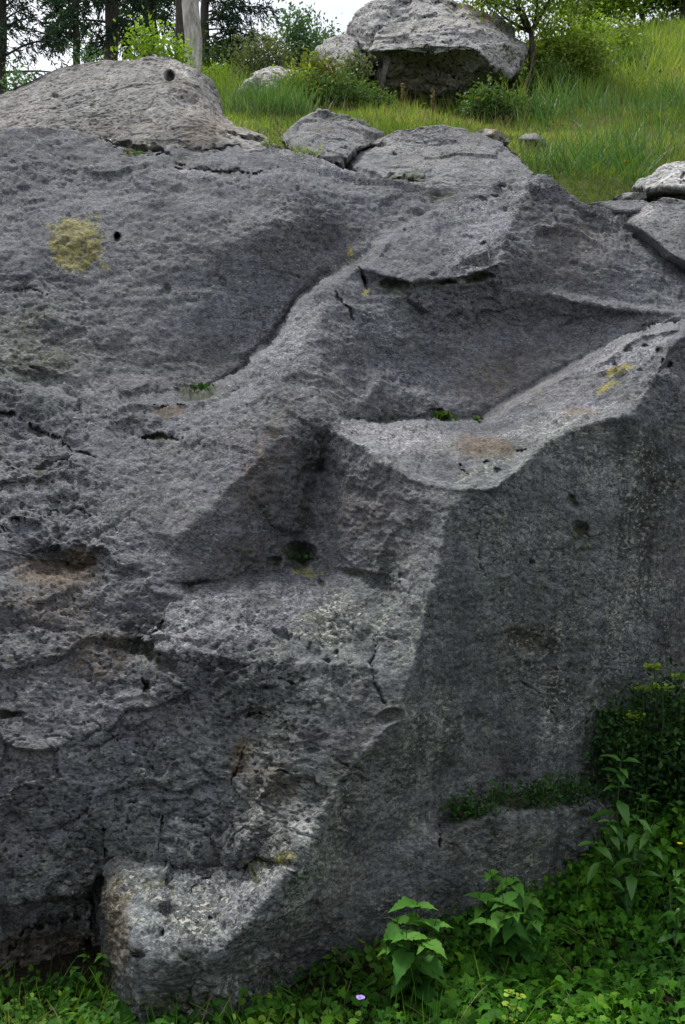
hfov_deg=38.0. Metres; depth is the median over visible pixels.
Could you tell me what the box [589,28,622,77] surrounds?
shrub
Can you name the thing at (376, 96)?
shrub
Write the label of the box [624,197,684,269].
rock
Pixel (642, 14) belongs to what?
crest tree
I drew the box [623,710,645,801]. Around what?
spurge head
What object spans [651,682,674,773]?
spurge head
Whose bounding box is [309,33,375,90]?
boulder
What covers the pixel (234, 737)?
rock outcrop
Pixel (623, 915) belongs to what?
leaf ground cover
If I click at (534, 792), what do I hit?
shelf weed
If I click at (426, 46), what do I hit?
boulder
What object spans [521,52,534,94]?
dead branch
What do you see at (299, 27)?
young tree
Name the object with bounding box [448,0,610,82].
tree
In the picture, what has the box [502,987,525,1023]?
herb
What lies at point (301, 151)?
grass tuft
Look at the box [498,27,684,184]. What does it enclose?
tall meadow grass
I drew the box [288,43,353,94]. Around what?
shrub
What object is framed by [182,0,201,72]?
bare trunk
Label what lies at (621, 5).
crest tree
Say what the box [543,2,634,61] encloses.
shrub
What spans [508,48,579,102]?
shrub
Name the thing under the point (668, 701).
dark shrub
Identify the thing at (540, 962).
ground vegetation
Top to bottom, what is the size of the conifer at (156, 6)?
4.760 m
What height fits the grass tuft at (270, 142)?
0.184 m
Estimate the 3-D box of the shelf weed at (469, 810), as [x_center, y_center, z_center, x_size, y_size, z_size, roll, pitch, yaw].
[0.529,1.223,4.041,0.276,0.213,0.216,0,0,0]
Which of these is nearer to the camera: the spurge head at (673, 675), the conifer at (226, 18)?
the spurge head at (673, 675)
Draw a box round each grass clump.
[213,69,332,115]
[235,79,346,118]
[362,94,445,114]
[509,137,595,156]
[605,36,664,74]
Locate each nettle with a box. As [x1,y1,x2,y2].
[377,890,452,1005]
[463,863,547,969]
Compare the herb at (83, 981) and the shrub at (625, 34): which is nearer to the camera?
the herb at (83, 981)
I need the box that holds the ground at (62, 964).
[0,26,684,1023]
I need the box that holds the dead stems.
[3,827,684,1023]
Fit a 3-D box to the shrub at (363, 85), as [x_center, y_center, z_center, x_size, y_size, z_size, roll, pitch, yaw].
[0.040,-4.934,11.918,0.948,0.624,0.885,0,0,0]
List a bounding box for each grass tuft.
[123,148,148,154]
[257,134,286,147]
[290,141,339,156]
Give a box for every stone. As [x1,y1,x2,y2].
[475,129,509,145]
[519,133,546,147]
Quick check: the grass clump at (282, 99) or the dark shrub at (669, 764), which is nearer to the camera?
the dark shrub at (669, 764)
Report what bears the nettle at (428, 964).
on the ground at (62, 964)
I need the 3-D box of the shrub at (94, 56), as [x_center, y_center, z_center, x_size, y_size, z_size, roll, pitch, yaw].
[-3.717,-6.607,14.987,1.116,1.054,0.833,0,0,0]
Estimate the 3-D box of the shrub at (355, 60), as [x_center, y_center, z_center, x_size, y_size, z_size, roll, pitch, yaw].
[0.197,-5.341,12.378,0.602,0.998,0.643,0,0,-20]
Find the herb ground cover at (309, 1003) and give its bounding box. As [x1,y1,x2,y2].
[0,901,621,1023]
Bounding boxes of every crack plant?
[173,381,218,390]
[431,410,457,420]
[472,415,483,421]
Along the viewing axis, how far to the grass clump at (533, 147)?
9.00 m
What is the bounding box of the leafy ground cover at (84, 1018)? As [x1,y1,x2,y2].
[0,930,432,1023]
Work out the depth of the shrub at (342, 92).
11.22 m
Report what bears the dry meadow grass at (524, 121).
on the ground at (62, 964)
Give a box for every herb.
[70,947,109,999]
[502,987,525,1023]
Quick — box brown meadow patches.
[221,49,674,187]
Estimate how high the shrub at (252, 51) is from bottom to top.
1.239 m
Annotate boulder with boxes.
[0,54,280,152]
[238,66,340,107]
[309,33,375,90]
[346,0,528,107]
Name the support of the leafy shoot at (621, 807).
on the ground at (62, 964)
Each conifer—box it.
[0,0,84,92]
[37,0,118,64]
[46,0,154,63]
[94,0,200,59]
[200,0,285,68]
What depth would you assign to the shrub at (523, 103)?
11.78 m
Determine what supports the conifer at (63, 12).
on the ground at (62, 964)
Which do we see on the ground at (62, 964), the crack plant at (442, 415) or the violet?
the violet
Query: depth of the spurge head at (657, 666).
4.61 m
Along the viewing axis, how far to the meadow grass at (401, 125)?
9.86 m
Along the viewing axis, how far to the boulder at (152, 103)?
7.45 m
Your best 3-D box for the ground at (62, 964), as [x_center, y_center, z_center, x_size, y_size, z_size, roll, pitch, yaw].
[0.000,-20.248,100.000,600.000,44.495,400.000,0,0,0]
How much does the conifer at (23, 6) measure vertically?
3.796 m
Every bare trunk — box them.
[174,0,184,60]
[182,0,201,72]
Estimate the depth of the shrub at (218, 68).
15.91 m
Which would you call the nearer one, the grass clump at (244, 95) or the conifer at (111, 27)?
the grass clump at (244, 95)
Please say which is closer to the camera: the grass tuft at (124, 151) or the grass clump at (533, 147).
the grass tuft at (124, 151)
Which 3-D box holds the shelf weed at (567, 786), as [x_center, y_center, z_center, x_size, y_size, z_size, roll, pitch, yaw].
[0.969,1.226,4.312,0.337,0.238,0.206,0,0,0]
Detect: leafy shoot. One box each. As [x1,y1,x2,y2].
[577,806,663,910]
[587,748,658,868]
[657,864,684,948]
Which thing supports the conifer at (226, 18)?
on the ground at (62, 964)
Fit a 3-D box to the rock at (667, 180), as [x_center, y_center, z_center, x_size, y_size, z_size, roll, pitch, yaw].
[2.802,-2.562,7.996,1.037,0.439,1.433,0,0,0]
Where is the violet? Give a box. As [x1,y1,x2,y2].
[356,995,364,1023]
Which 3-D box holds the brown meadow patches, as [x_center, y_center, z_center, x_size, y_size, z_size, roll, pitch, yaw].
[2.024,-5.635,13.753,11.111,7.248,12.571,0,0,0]
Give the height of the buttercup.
0.154 m
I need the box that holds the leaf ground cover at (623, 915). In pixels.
[515,793,684,1023]
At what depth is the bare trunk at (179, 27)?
16.91 m
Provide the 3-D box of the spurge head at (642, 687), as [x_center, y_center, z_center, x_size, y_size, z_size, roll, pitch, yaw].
[1.370,0.995,4.550,0.103,0.425,0.107,0,0,0]
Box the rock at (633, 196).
[612,192,646,200]
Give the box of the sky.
[6,0,679,89]
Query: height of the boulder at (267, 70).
0.862 m
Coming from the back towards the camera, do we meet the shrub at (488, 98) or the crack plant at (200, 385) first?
the shrub at (488, 98)
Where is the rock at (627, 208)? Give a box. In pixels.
[586,200,648,216]
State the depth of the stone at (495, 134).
8.60 m
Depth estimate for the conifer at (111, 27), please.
19.89 m
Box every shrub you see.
[0,53,42,91]
[57,32,128,66]
[101,5,195,60]
[148,26,200,65]
[202,9,251,71]
[202,58,232,81]
[219,21,302,84]
[261,56,333,107]
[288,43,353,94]
[302,60,371,110]
[309,13,346,47]
[334,69,378,104]
[336,41,377,90]
[349,74,405,109]
[448,69,520,124]
[491,83,553,120]
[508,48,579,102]
[515,4,628,92]
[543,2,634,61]
[578,669,671,827]
[582,4,659,52]
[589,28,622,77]
[599,656,684,812]
[630,657,684,838]
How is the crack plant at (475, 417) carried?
on the rock outcrop
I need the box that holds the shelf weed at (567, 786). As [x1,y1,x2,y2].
[530,767,603,810]
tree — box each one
[259,0,330,70]
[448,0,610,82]
[533,0,663,36]
[603,0,679,26]
[634,0,684,21]
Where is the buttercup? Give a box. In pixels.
[677,842,682,877]
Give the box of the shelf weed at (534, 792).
[485,767,562,813]
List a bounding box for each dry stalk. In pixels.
[400,83,404,109]
[430,88,434,111]
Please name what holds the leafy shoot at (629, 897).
on the ground at (62, 964)
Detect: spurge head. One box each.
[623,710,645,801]
[630,682,653,773]
[643,663,664,752]
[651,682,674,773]
[669,673,684,761]
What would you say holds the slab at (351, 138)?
on the rock outcrop
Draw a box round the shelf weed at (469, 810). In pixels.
[439,785,508,844]
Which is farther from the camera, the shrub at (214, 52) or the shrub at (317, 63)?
the shrub at (214, 52)
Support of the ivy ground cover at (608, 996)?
on the ground at (62, 964)
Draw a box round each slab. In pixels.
[280,108,384,169]
[346,125,533,189]
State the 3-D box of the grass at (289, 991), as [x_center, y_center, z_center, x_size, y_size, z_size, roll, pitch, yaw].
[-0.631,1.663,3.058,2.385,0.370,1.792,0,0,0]
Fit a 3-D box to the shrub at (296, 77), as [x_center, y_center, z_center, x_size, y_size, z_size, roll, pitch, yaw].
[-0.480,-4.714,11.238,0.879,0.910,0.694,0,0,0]
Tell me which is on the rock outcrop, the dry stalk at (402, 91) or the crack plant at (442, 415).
the crack plant at (442, 415)
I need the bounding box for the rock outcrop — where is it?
[0,125,684,1023]
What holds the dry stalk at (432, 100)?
on the ground at (62, 964)
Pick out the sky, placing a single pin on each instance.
(332, 9)
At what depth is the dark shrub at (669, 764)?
4.52 m
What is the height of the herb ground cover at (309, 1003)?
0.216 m
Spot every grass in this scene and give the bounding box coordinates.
[0,905,462,1023]
[132,9,684,118]
[202,15,684,198]
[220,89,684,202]
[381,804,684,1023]
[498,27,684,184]
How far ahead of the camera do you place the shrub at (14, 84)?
13.90 m
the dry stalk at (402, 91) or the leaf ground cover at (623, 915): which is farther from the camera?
the dry stalk at (402, 91)
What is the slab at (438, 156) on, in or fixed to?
on the rock outcrop
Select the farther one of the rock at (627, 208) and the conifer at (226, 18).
the conifer at (226, 18)
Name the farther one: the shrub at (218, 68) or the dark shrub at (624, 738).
the shrub at (218, 68)
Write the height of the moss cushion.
0.035 m
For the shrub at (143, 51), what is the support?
on the ground at (62, 964)
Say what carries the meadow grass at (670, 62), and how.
on the ground at (62, 964)
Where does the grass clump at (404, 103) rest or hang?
on the ground at (62, 964)
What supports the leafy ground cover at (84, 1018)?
on the ground at (62, 964)
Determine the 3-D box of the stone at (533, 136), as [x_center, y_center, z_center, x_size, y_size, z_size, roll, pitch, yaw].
[1.771,-3.459,9.323,0.267,0.154,0.537,0,0,0]
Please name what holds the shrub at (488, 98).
on the ground at (62, 964)
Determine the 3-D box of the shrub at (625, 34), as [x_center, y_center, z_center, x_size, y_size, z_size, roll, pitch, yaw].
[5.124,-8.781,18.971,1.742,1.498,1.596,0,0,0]
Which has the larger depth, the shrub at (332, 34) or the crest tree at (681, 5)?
the crest tree at (681, 5)
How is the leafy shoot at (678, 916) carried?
on the ground at (62, 964)
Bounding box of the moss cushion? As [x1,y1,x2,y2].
[288,554,317,559]
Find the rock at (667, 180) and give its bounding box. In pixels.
[631,161,684,200]
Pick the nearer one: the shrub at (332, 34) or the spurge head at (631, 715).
the spurge head at (631, 715)
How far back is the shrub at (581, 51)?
13.88 m
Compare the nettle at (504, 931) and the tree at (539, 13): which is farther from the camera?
the tree at (539, 13)
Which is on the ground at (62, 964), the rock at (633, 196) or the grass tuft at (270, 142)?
the rock at (633, 196)
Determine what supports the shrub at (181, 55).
on the ground at (62, 964)
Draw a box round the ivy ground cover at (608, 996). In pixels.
[320,805,684,1023]

